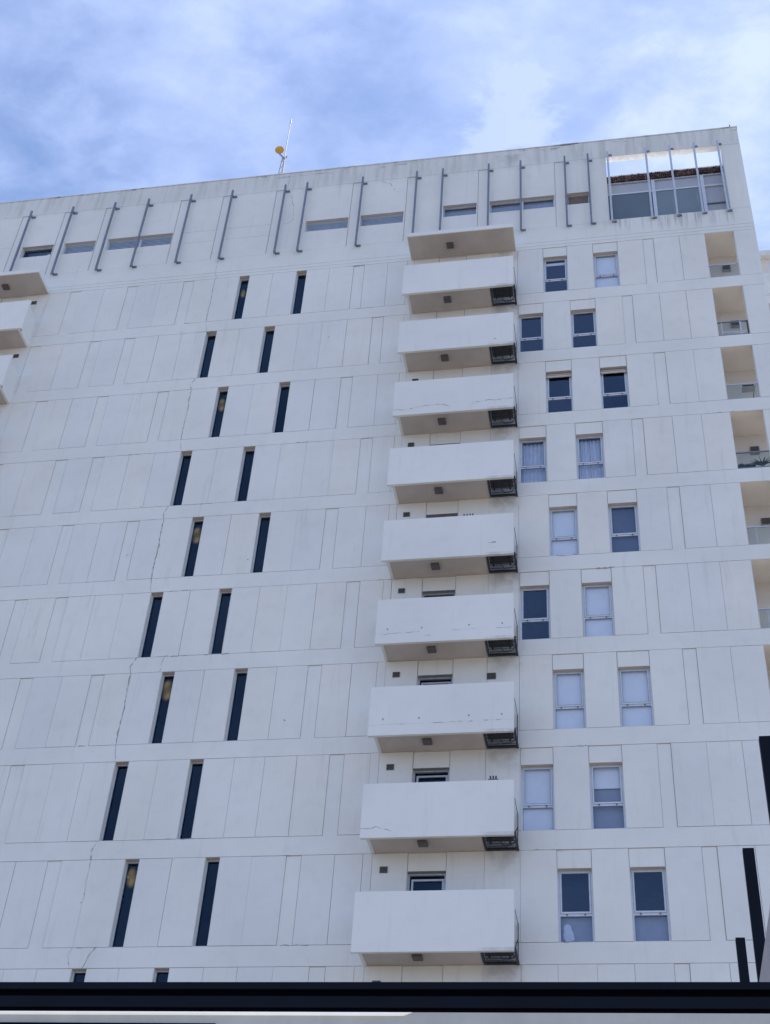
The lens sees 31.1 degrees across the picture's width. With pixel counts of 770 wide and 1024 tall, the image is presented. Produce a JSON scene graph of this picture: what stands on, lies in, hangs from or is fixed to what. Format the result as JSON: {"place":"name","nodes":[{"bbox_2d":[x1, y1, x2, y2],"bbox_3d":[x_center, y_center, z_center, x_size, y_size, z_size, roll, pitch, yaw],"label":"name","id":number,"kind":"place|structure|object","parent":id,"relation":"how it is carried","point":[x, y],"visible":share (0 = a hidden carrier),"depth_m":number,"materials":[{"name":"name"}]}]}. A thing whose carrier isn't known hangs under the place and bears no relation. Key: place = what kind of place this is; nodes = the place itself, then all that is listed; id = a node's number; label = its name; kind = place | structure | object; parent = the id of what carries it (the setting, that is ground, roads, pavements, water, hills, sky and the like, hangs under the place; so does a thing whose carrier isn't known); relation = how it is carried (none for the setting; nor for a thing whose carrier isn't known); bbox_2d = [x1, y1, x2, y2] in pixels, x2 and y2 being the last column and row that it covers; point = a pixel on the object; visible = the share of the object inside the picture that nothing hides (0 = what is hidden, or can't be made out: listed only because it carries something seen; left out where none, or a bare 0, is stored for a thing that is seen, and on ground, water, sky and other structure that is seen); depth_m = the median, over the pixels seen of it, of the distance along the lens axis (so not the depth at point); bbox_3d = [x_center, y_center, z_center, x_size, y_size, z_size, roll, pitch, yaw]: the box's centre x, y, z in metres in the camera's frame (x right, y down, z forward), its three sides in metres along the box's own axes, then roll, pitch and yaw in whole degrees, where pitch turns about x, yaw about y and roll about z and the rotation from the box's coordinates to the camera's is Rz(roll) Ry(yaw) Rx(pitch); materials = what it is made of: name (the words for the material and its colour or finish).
{"place":"outdoors","nodes":[
{"label":"outdoors","id":0,"kind":"place"},
{"bbox_2d":[0,126,769,981],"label":"apartment tower","id":1,"kind":"structure","parent":0,"point":[266,690],"depth_m":40.53,"materials":[{"name":"paint"}]},
{"bbox_2d":[22,247,52,257],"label":"strip window","id":2,"kind":"structure","parent":1,"relation":"in","point":[51,247],"depth_m":54.25,"materials":[{"name":"metal"}]},
{"bbox_2d":[72,971,85,981],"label":"slit window","id":3,"kind":"structure","parent":1,"relation":"in","point":[76,971],"depth_m":34.13,"materials":[{"name":"metal"}]},
{"bbox_2d":[64,243,94,253],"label":"strip window","id":4,"kind":"structure","parent":1,"relation":"in","point":[83,247],"depth_m":53.87,"materials":[{"name":"glass"}]},
{"bbox_2d":[102,765,127,840],"bbox_3d":[-7.203,7.831,37.157,0.384,2.356,0.050,-4,-41,9],"label":"slit window","id":5,"kind":"structure","parent":1,"relation":"in","point":[117,765],"depth_m":37.29,"materials":[{"name":"metal"}]},
{"bbox_2d":[111,862,138,946],"bbox_3d":[-6.643,10.119,35.424,0.473,2.502,0.788,8,-41,-4],"label":"slit window","id":6,"kind":"structure","parent":1,"relation":"in","point":[131,874],"depth_m":35.89,"materials":[{"name":"metal"}]},
{"bbox_2d":[107,236,171,249],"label":"strip window","id":7,"kind":"structure","parent":1,"relation":"in","point":[141,241],"depth_m":53.45,"materials":[{"name":"glass"}]},
{"bbox_2d":[140,596,162,657],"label":"slit window","id":8,"kind":"structure","parent":1,"relation":"in","point":[153,596],"depth_m":41.08,"materials":[{"name":"metal"}]},
{"bbox_2d":[155,971,168,981],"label":"slit window","id":9,"kind":"structure","parent":1,"relation":"in","point":[157,972],"depth_m":33.79,"materials":[{"name":"metal"}]},
{"bbox_2d":[151,675,173,743],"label":"slit window","id":10,"kind":"structure","parent":1,"relation":"in","point":[166,686],"depth_m":39.64,"materials":[{"name":"metal"}]},
{"bbox_2d":[172,454,191,505],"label":"slit window","id":11,"kind":"structure","parent":1,"relation":"in","point":[188,454],"depth_m":44.84,"materials":[{"name":"metal"}]},
{"bbox_2d":[179,762,202,838],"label":"slit window","id":12,"kind":"structure","parent":1,"relation":"in","point":[197,762],"depth_m":36.95,"materials":[{"name":"metal"}]},
{"bbox_2d":[183,520,203,576],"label":"slit window","id":13,"kind":"structure","parent":1,"relation":"in","point":[196,532],"depth_m":43.40,"materials":[{"name":"metal"}]},
{"bbox_2d":[194,860,219,945],"bbox_3d":[-4.437,9.849,34.793,0.376,2.356,0.050,-4,-41,9],"label":"slit window","id":14,"kind":"structure","parent":1,"relation":"in","point":[210,860],"depth_m":34.95,"materials":[{"name":"metal"}]},
{"bbox_2d":[199,335,215,377],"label":"slit window","id":15,"kind":"structure","parent":1,"relation":"in","point":[208,335],"depth_m":48.65,"materials":[{"name":"metal"}]},
{"bbox_2d":[210,390,227,436],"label":"slit window","id":16,"kind":"structure","parent":1,"relation":"in","point":[222,401],"depth_m":47.17,"materials":[{"name":"metal"}]},
{"bbox_2d":[211,592,230,653],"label":"slit window","id":17,"kind":"structure","parent":1,"relation":"in","point":[221,592],"depth_m":40.79,"materials":[{"name":"metal"}]},
{"bbox_2d":[226,672,246,740],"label":"slit window","id":18,"kind":"structure","parent":1,"relation":"in","point":[237,673],"depth_m":38.73,"materials":[{"name":"metal"}]},
{"bbox_2d":[233,279,248,318],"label":"slit window","id":19,"kind":"structure","parent":1,"relation":"in","point":[243,291],"depth_m":50.81,"materials":[{"name":"metal"}]},
{"bbox_2d":[237,450,254,500],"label":"slit window","id":20,"kind":"structure","parent":1,"relation":"in","point":[245,450],"depth_m":44.63,"materials":[{"name":"metal"}]},
{"bbox_2d":[252,516,270,572],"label":"slit window","id":21,"kind":"structure","parent":1,"relation":"in","point":[262,516],"depth_m":42.54,"materials":[{"name":"metal"}]},
{"bbox_2d":[259,330,273,372],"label":"slit window","id":22,"kind":"structure","parent":1,"relation":"in","point":[266,330],"depth_m":48.32,"materials":[{"name":"metal"}]},
{"bbox_2d":[274,385,289,432],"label":"slit window","id":23,"kind":"structure","parent":1,"relation":"in","point":[287,385],"depth_m":46.27,"materials":[{"name":"metal"}]},
{"bbox_2d":[275,119,291,173],"bbox_3d":[-4.284,-14.168,56.351,0.527,6.551,0.341,22,-43,-20],"label":"antenna mast","id":24,"kind":"object","parent":1,"relation":"on","point":[279,150],"visible":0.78,"depth_m":56.94,"materials":[{"name":"metal"}]},
{"bbox_2d":[292,274,305,313],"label":"slit window","id":25,"kind":"structure","parent":1,"relation":"in","point":[301,274],"depth_m":50.12,"materials":[{"name":"metal"}]},
{"bbox_2d":[306,220,347,231],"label":"strip window","id":26,"kind":"structure","parent":1,"relation":"in","point":[324,225],"depth_m":52.20,"materials":[{"name":"glass"}]},
{"bbox_2d":[361,214,402,225],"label":"strip window","id":27,"kind":"structure","parent":1,"relation":"in","point":[391,217],"depth_m":51.87,"materials":[{"name":"glass"}]},
{"bbox_2d":[407,873,445,890],"bbox_3d":[0.998,9.677,33.709,0.968,1.856,0.070,-4,-41,9],"label":"balcony door","id":28,"kind":"structure","parent":1,"relation":"in","point":[443,881],"depth_m":34.22,"materials":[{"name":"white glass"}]},
{"bbox_2d":[413,770,448,782],"bbox_3d":[1.170,7.475,35.589,0.968,1.856,0.070,-4,-41,9],"label":"balcony door","id":29,"kind":"structure","parent":1,"relation":"in","point":[432,771],"depth_m":36.10,"materials":[{"name":"white metal"}]},
{"bbox_2d":[418,677,451,684],"bbox_3d":[1.342,5.273,37.468,0.968,1.856,0.070,-4,-41,9],"label":"balcony door","id":30,"kind":"structure","parent":1,"relation":"in","point":[437,678],"depth_m":37.99,"materials":[{"name":"white metal"}]},
{"bbox_2d":[422,593,454,597],"bbox_3d":[1.513,3.071,39.348,0.968,1.856,0.070,-4,-41,9],"label":"balcony door","id":31,"kind":"structure","parent":1,"relation":"in","point":[437,594],"depth_m":39.91,"materials":[{"name":"grey glass"}]},
{"bbox_2d":[444,206,476,216],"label":"strip window","id":32,"kind":"structure","parent":1,"relation":"in","point":[468,211],"depth_m":51.54,"materials":[{"name":"glass"}]},
{"bbox_2d":[485,946,514,959],"bbox_3d":[2.692,10.082,32.261,0.737,0.600,0.762,-4,-41,9],"label":"air conditioner","id":33,"kind":"object","parent":1,"relation":"on","point":[501,954],"visible":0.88,"depth_m":32.05,"materials":[{"name":"metal"}]},
{"bbox_2d":[486,836,514,845],"bbox_3d":[2.864,7.880,34.140,0.737,0.600,0.762,-4,-41,9],"label":"air conditioner","id":34,"kind":"object","parent":1,"relation":"on","point":[500,838],"visible":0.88,"depth_m":33.93,"materials":[{"name":"metal"}]},
{"bbox_2d":[487,732,514,742],"bbox_3d":[3.036,5.678,36.020,0.737,0.600,0.762,-4,-41,9],"label":"air conditioner","id":35,"kind":"object","parent":1,"relation":"on","point":[497,735],"visible":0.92,"depth_m":35.82,"materials":[{"name":"metal"}]},
{"bbox_2d":[488,639,514,650],"bbox_3d":[3.208,3.476,37.899,0.737,0.600,0.762,-4,-41,9],"label":"air conditioner","id":36,"kind":"object","parent":1,"relation":"on","point":[503,641],"visible":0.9,"depth_m":37.67,"materials":[{"name":"metal"}]},
{"bbox_2d":[489,555,514,568],"bbox_3d":[3.379,1.274,39.779,0.737,0.600,0.762,-4,-41,9],"label":"air conditioner","id":37,"kind":"object","parent":1,"relation":"on","point":[500,562],"visible":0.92,"depth_m":39.53,"materials":[{"name":"metal"}]},
{"bbox_2d":[491,346,513,360],"bbox_3d":[3.895,-5.331,45.417,0.737,0.600,0.762,-4,-41,9],"label":"air conditioner","id":38,"kind":"object","parent":1,"relation":"on","point":[503,350],"visible":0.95,"depth_m":45.16,"materials":[{"name":"metal"}]},
{"bbox_2d":[490,480,514,490],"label":"air conditioner","id":39,"kind":"object","parent":1,"relation":"on","point":[504,483],"visible":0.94,"depth_m":41.39,"materials":[{"name":"metal"}]},
{"bbox_2d":[491,410,514,423],"bbox_3d":[3.723,-3.129,43.538,0.737,0.600,0.762,-4,-41,9],"label":"air conditioner","id":40,"kind":"object","parent":1,"relation":"on","point":[503,417],"visible":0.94,"depth_m":43.30,"materials":[{"name":"metal"}]},
{"bbox_2d":[492,287,513,301],"bbox_3d":[4.066,-7.533,47.296,0.737,0.600,0.762,-4,-41,9],"label":"air conditioner","id":41,"kind":"object","parent":1,"relation":"on","point":[505,292],"visible":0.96,"depth_m":47.01,"materials":[{"name":"metal"}]},
{"bbox_2d":[490,198,553,212],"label":"strip window","id":42,"kind":"structure","parent":1,"relation":"in","point":[550,203],"depth_m":51.15,"materials":[{"name":"glass"}]},
{"bbox_2d":[519,316,543,351],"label":"window","id":43,"kind":"structure","parent":1,"relation":"in","point":[521,339],"depth_m":46.38,"materials":[{"name":"metal"}]},
{"bbox_2d":[519,440,546,482],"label":"window","id":44,"kind":"structure","parent":1,"relation":"in","point":[533,461],"depth_m":42.80,"materials":[{"name":"glass"}]},
{"bbox_2d":[520,588,549,639],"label":"window","id":45,"kind":"structure","parent":1,"relation":"in","point":[546,619],"depth_m":38.94,"materials":[{"name":"metal"}]},
{"bbox_2d":[521,767,554,830],"bbox_3d":[3.878,7.304,35.141,0.838,1.856,0.103,-4,-41,9],"label":"window","id":46,"kind":"structure","parent":1,"relation":"in","point":[537,783],"depth_m":35.19,"materials":[{"name":"glass"}]},
{"bbox_2d":[543,259,567,291],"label":"window","id":47,"kind":"structure","parent":1,"relation":"in","point":[565,279],"depth_m":48.24,"materials":[{"name":"metal"}]},
{"bbox_2d":[546,372,572,412],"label":"window","id":48,"kind":"structure","parent":1,"relation":"in","point":[569,374],"depth_m":44.51,"materials":[{"name":"metal"}]},
{"bbox_2d":[549,509,578,555],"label":"window","id":49,"kind":"structure","parent":1,"relation":"in","point":[563,523],"depth_m":40.71,"materials":[{"name":"glass"}]},
{"bbox_2d":[553,671,585,728],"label":"window","id":50,"kind":"structure","parent":1,"relation":"in","point":[568,687],"depth_m":36.93,"materials":[{"name":"glass"}]},
{"bbox_2d":[558,871,594,941],"bbox_3d":[4.568,9.463,33.133,0.832,1.856,0.138,-4,-41,9],"label":"window","id":51,"kind":"structure","parent":1,"relation":"in","point":[570,929],"depth_m":32.94,"materials":[{"name":"metal"}]},
{"bbox_2d":[567,194,588,204],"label":"strip window","id":52,"kind":"structure","parent":1,"relation":"in","point":[579,199],"depth_m":50.75,"materials":[{"name":"glass"}]},
{"bbox_2d":[571,311,597,347],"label":"window","id":53,"kind":"structure","parent":1,"relation":"in","point":[593,312],"depth_m":46.13,"materials":[{"name":"metal"}]},
{"bbox_2d":[576,436,604,478],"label":"window","id":54,"kind":"structure","parent":1,"relation":"in","point":[595,468],"depth_m":42.52,"materials":[{"name":"glass"}]},
{"bbox_2d":[582,584,614,636],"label":"window","id":55,"kind":"structure","parent":1,"relation":"in","point":[598,615],"depth_m":38.68,"materials":[{"name":"glass"}]},
{"bbox_2d":[593,254,619,287],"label":"window","id":56,"kind":"structure","parent":1,"relation":"in","point":[606,268],"depth_m":47.97,"materials":[{"name":"glass"}]},
{"bbox_2d":[589,765,625,828],"bbox_3d":[5.608,7.223,34.889,0.839,1.856,0.188,-4,-41,9],"label":"window","id":57,"kind":"structure","parent":1,"relation":"in","point":[606,781],"depth_m":34.98,"materials":[{"name":"glass"}]},
{"bbox_2d":[600,368,629,408],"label":"window","id":58,"kind":"structure","parent":1,"relation":"in","point":[621,370],"depth_m":44.21,"materials":[{"name":"metal"}]},
{"bbox_2d":[608,505,640,552],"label":"window","id":59,"kind":"structure","parent":1,"relation":"in","point":[623,523],"depth_m":40.45,"materials":[{"name":"glass"}]},
{"bbox_2d":[618,669,653,726],"bbox_3d":[6.628,4.940,36.595,0.852,1.856,0.103,-4,-41,9],"label":"window","id":60,"kind":"structure","parent":1,"relation":"in","point":[635,690],"depth_m":36.65,"materials":[{"name":"glass"}]},
{"bbox_2d":[630,869,670,940],"bbox_3d":[6.287,9.355,32.850,0.852,1.856,0.138,-4,-41,9],"label":"window","id":61,"kind":"structure","parent":1,"relation":"in","point":[644,928],"depth_m":32.66,"materials":[{"name":"metal"}]},
{"bbox_2d":[738,463,755,467],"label":"trough plants","id":62,"kind":"object","parent":1,"relation":"on","point":[747,465],"visible":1,"depth_m":41.11,"materials":[{"name":"green plant"}]},
{"bbox_2d":[751,457,769,465],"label":"potted palm","id":63,"kind":"object","parent":1,"relation":"on","point":[761,463],"visible":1,"depth_m":41.11,"materials":[{"name":"plant"}]},
{"bbox_2d":[0,0,769,250],"label":"sky","id":64,"kind":"structure","parent":0,"point":[96,96],"materials":[{"name":"blue"}]},
{"bbox_2d":[759,910,769,981],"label":"rendered wall","id":65,"kind":"structure","parent":0,"point":[765,972],"depth_m":6.94,"materials":[{"name":"paint"}]},
{"bbox_2d":[759,250,769,308],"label":"neighbour block","id":66,"kind":"structure","parent":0,"point":[765,258],"depth_m":68.55,"materials":[{"name":"paint"}]},
{"label":"ground","id":67,"kind":"structure","parent":0,"visible":0},
{"bbox_2d":[0,982,769,1023],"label":"canopy beam","id":68,"kind":"structure","parent":67,"relation":"on","point":[384,1002],"depth_m":6.17,"materials":[{"name":"black paint"}]},
{"bbox_2d":[735,937,749,981],"bbox_3d":[2.789,6.092,9.505,0.078,6.600,0.060,-4,-41,9],"label":"pergola post","id":69,"kind":"object","parent":67,"relation":"on","point":[742,960],"visible":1,"depth_m":11.50,"materials":[{"name":"black metal"}]},
{"bbox_2d":[742,848,764,981],"bbox_3d":[2.542,5.050,8.307,0.084,6.600,0.060,-4,-41,9],"label":"pergola post","id":70,"kind":"object","parent":67,"relation":"on","point":[755,909],"visible":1,"depth_m":10.12,"materials":[{"name":"black metal"}]},
{"bbox_2d":[759,736,769,822],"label":"pergola post","id":71,"kind":"object","parent":67,"relation":"on","point":[764,744],"visible":1,"depth_m":9.10,"materials":[{"name":"black paint"}]}
]}

